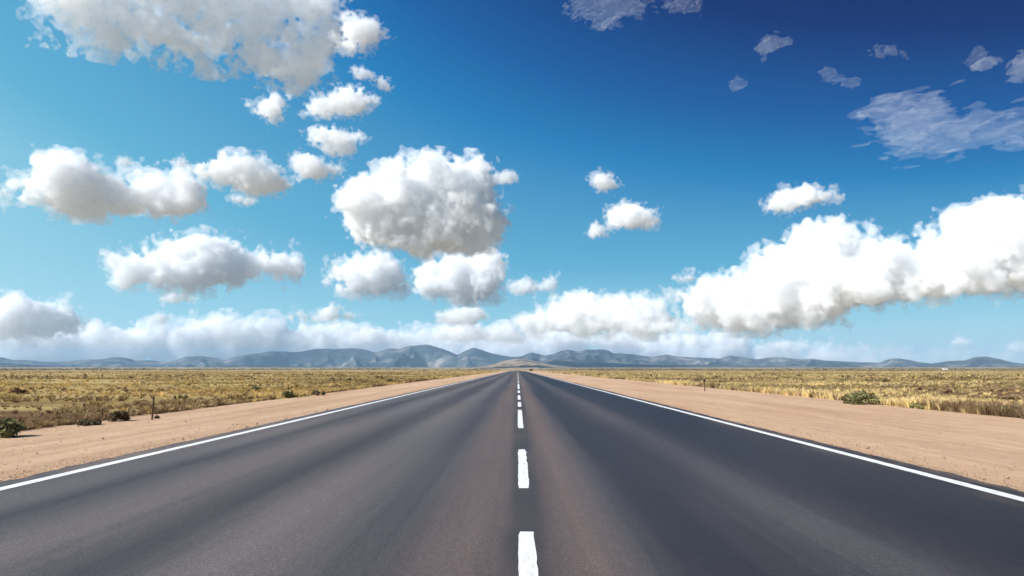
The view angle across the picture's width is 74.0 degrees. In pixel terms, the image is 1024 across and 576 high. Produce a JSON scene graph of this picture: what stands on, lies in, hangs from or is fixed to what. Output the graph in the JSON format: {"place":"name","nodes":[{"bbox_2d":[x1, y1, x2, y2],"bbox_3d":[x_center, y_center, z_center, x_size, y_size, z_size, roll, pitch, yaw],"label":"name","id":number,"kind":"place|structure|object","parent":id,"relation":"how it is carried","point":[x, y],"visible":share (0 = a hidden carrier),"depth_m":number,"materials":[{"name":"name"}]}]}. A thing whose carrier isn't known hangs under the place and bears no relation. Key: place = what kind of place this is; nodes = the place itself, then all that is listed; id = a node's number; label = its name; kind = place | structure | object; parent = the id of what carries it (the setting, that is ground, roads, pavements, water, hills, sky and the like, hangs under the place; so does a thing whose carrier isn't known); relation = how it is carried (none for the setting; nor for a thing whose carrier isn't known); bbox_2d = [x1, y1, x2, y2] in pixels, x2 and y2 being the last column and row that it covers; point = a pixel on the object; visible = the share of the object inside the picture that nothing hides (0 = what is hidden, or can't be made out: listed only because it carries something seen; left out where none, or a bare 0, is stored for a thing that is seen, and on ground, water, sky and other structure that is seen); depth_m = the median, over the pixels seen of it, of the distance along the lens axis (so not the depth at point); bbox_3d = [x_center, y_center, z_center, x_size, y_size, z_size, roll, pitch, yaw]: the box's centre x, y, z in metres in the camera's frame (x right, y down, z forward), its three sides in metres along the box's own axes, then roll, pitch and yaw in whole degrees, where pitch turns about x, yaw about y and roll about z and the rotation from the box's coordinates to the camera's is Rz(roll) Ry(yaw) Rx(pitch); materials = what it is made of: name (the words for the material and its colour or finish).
{"place":"outdoors","nodes":[
{"label":"outdoors","id":0,"kind":"place"},
{"bbox_2d":[0,363,331,367],"bbox_3d":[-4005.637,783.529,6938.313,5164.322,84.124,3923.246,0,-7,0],"label":"foothills","id":1,"kind":"structure","parent":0,"point":[26,365],"depth_m":7152.35,"materials":[{"name":"grey stone"}]},
{"bbox_2d":[0,371,506,481],"bbox_3d":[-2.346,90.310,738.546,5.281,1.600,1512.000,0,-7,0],"label":"dirt shoulder","id":2,"kind":"object","parent":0,"point":[133,431],"visible":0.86,"depth_m":14.81},
{"bbox_2d":[0,416,25,437],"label":"green shrub","id":3,"kind":"object","parent":2,"relation":"on","point":[10,427],"visible":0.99,"depth_m":13.10,"materials":[{"name":"green plant"}]},
{"bbox_2d":[77,418,101,425],"bbox_3d":[-9.951,3.164,16.024,0.541,0.196,0.567,-5,-9,37],"label":"dry shrub","id":4,"kind":"object","parent":2,"relation":"on","point":[84,422],"visible":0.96,"depth_m":15.93,"materials":[{"name":"brown plant"}]},
{"bbox_2d":[107,410,130,421],"bbox_3d":[-10.001,3.253,17.270,0.574,0.314,0.529,5,-8,-37],"label":"dry shrub","id":5,"kind":"object","parent":2,"relation":"on","point":[114,416],"visible":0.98,"depth_m":17.18,"materials":[{"name":"brown plant"}]},
{"bbox_2d":[311,390,325,395],"bbox_3d":[-9.771,5.265,34.205,0.677,0.336,0.626,-2,-7,14],"label":"dry shrub","id":6,"kind":"object","parent":2,"relation":"on","point":[316,392],"visible":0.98,"depth_m":34.23,"materials":[{"name":"brown plant"}]},
{"bbox_2d":[0,371,1023,575],"bbox_3d":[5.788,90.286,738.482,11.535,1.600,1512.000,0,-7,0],"label":"road","id":7,"kind":"structure","parent":0,"point":[423,483],"depth_m":6.62,"materials":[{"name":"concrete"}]},
{"bbox_2d":[0,372,503,490],"bbox_3d":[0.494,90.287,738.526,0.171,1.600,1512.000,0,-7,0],"label":"edge line","id":8,"kind":"object","parent":7,"relation":"on","point":[72,472],"visible":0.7,"depth_m":10.43,"materials":[{"name":"paint"}]},
{"bbox_2d":[0,382,1023,491],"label":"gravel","id":9,"kind":"structure","parent":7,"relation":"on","point":[867,447],"depth_m":11.96,"materials":[{"name":"beige gravel"}]},
{"bbox_2d":[518,410,523,427],"bbox_3d":[0.219,3.475,18.274,0.141,0.001,6.719,0,-7,0],"label":"lane marking","id":10,"kind":"object","parent":7,"relation":"on","point":[520,422],"visible":1,"depth_m":17.14,"materials":[{"name":"paint"}]},
{"bbox_2d":[518,449,528,487],"bbox_3d":[0.147,2.389,9.181,0.139,0.001,3.595,0,-7,0],"label":"lane marking","id":11,"kind":"object","parent":7,"relation":"on","point":[523,480],"visible":1,"depth_m":8.68,"materials":[{"name":"paint"}]},
{"bbox_2d":[518,532,537,575],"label":"lane marking","id":12,"kind":"object","parent":7,"relation":"on","point":[527,557],"visible":1,"depth_m":4.72,"materials":[{"name":"paint"}]},
{"bbox_2d":[526,371,1023,501],"bbox_3d":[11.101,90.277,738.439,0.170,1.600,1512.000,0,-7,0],"label":"edge line","id":13,"kind":"object","parent":7,"relation":"on","point":[1015,497],"visible":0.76,"depth_m":9.53,"materials":[{"name":"paint"}]},
{"bbox_2d":[0,367,1023,430],"bbox_3d":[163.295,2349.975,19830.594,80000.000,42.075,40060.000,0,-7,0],"label":"ground","id":14,"kind":"structure","parent":0,"point":[46,403],"depth_m":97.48,"materials":[{"name":"yellow plant"}]},
{"bbox_2d":[8,387,28,393],"bbox_3d":[-27.354,5.696,37.708,0.801,0.409,0.829,-3,-7,22],"label":"dry shrub","id":15,"kind":"object","parent":14,"relation":"on","point":[17,389],"visible":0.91,"depth_m":37.56,"materials":[{"name":"brown plant"}]},
{"bbox_2d":[151,397,154,419],"bbox_3d":[-9.352,3.210,17.689,0.065,0.760,0.062,0,-7,0],"label":"marker post","id":16,"kind":"object","parent":14,"relation":"on","point":[153,398],"visible":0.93,"depth_m":17.69,"materials":[{"name":"brown wood"}]},
{"bbox_2d":[173,395,188,398],"bbox_3d":[-14.441,4.766,29.709,0.599,0.226,0.572,1,-7,-6],"label":"dry shrub","id":17,"kind":"object","parent":14,"relation":"on","point":[180,397],"visible":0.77,"depth_m":29.67,"materials":[{"name":"brown plant"}]},
{"bbox_2d":[281,390,295,397],"bbox_3d":[-10.369,4.893,31.352,0.708,0.407,0.656,-5,-8,35],"label":"dry shrub","id":18,"kind":"object","parent":14,"relation":"on","point":[287,394],"visible":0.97,"depth_m":31.27,"materials":[{"name":"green plant"}]},
{"bbox_2d":[0,370,1023,382],"bbox_3d":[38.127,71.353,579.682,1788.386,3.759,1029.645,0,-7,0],"label":"scrub","id":19,"kind":"object","parent":14,"relation":"on","point":[696,375],"visible":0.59,"depth_m":100.40,"materials":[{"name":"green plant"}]},
{"bbox_2d":[0,367,1023,370],"bbox_3d":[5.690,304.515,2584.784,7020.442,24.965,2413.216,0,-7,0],"label":"distant scrub","id":20,"kind":"object","parent":14,"relation":"on","point":[789,369],"visible":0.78,"depth_m":2037.62,"materials":[{"name":"green plant"}]},
{"bbox_2d":[842,388,880,404],"bbox_3d":[13.135,4.094,25.599,1.163,0.669,1.234,-1,-7,7],"label":"green shrub","id":21,"kind":"object","parent":14,"relation":"on","point":[858,397],"visible":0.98,"depth_m":25.32,"materials":[{"name":"green plant"}]},
{"bbox_2d":[909,402,926,408],"bbox_3d":[13.980,3.966,22.956,1.074,0.298,1.053,-4,-8,28],"label":"dry shrub","id":22,"kind":"object","parent":14,"relation":"on","point":[914,405],"visible":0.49,"depth_m":22.86,"materials":[{"name":"beige plant"}]},
{"bbox_2d":[845,387,1023,391],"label":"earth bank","id":23,"kind":"structure","parent":14,"relation":"on","point":[1012,389],"depth_m":42.50,"materials":[{"name":"beige soil"}]},
{"bbox_2d":[996,403,1023,412],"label":"dry shrub","id":24,"kind":"object","parent":14,"relation":"on","point":[1002,406],"visible":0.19,"depth_m":19.33,"materials":[{"name":"brown plant"}]},
{"bbox_2d":[0,345,1023,367],"bbox_3d":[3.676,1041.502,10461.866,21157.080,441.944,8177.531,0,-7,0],"label":"mountain range","id":25,"kind":"structure","parent":0,"point":[421,356],"depth_m":10854.11,"materials":[{"name":"grey stone"}]},
{"bbox_2d":[0,0,1023,363],"label":"sky","id":26,"kind":"structure","parent":0,"point":[827,180],"materials":[{"name":"blue"}]},
{"bbox_2d":[473,359,574,368],"bbox_3d":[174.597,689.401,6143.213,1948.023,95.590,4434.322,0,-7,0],"label":"alluvial slope","id":27,"kind":"structure","parent":0,"point":[519,364],"depth_m":4741.37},
{"bbox_2d":[539,359,828,367],"bbox_3d":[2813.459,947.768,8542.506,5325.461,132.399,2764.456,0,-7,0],"label":"foothills","id":28,"kind":"structure","parent":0,"point":[574,363],"depth_m":8794.44,"materials":[{"name":"grey stone"}]},
{"bbox_2d":[527,371,1023,491],"bbox_3d":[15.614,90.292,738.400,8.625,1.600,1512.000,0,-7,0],"label":"dirt shoulder","id":29,"kind":"object","parent":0,"point":[930,439],"visible":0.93,"depth_m":16.15}
]}

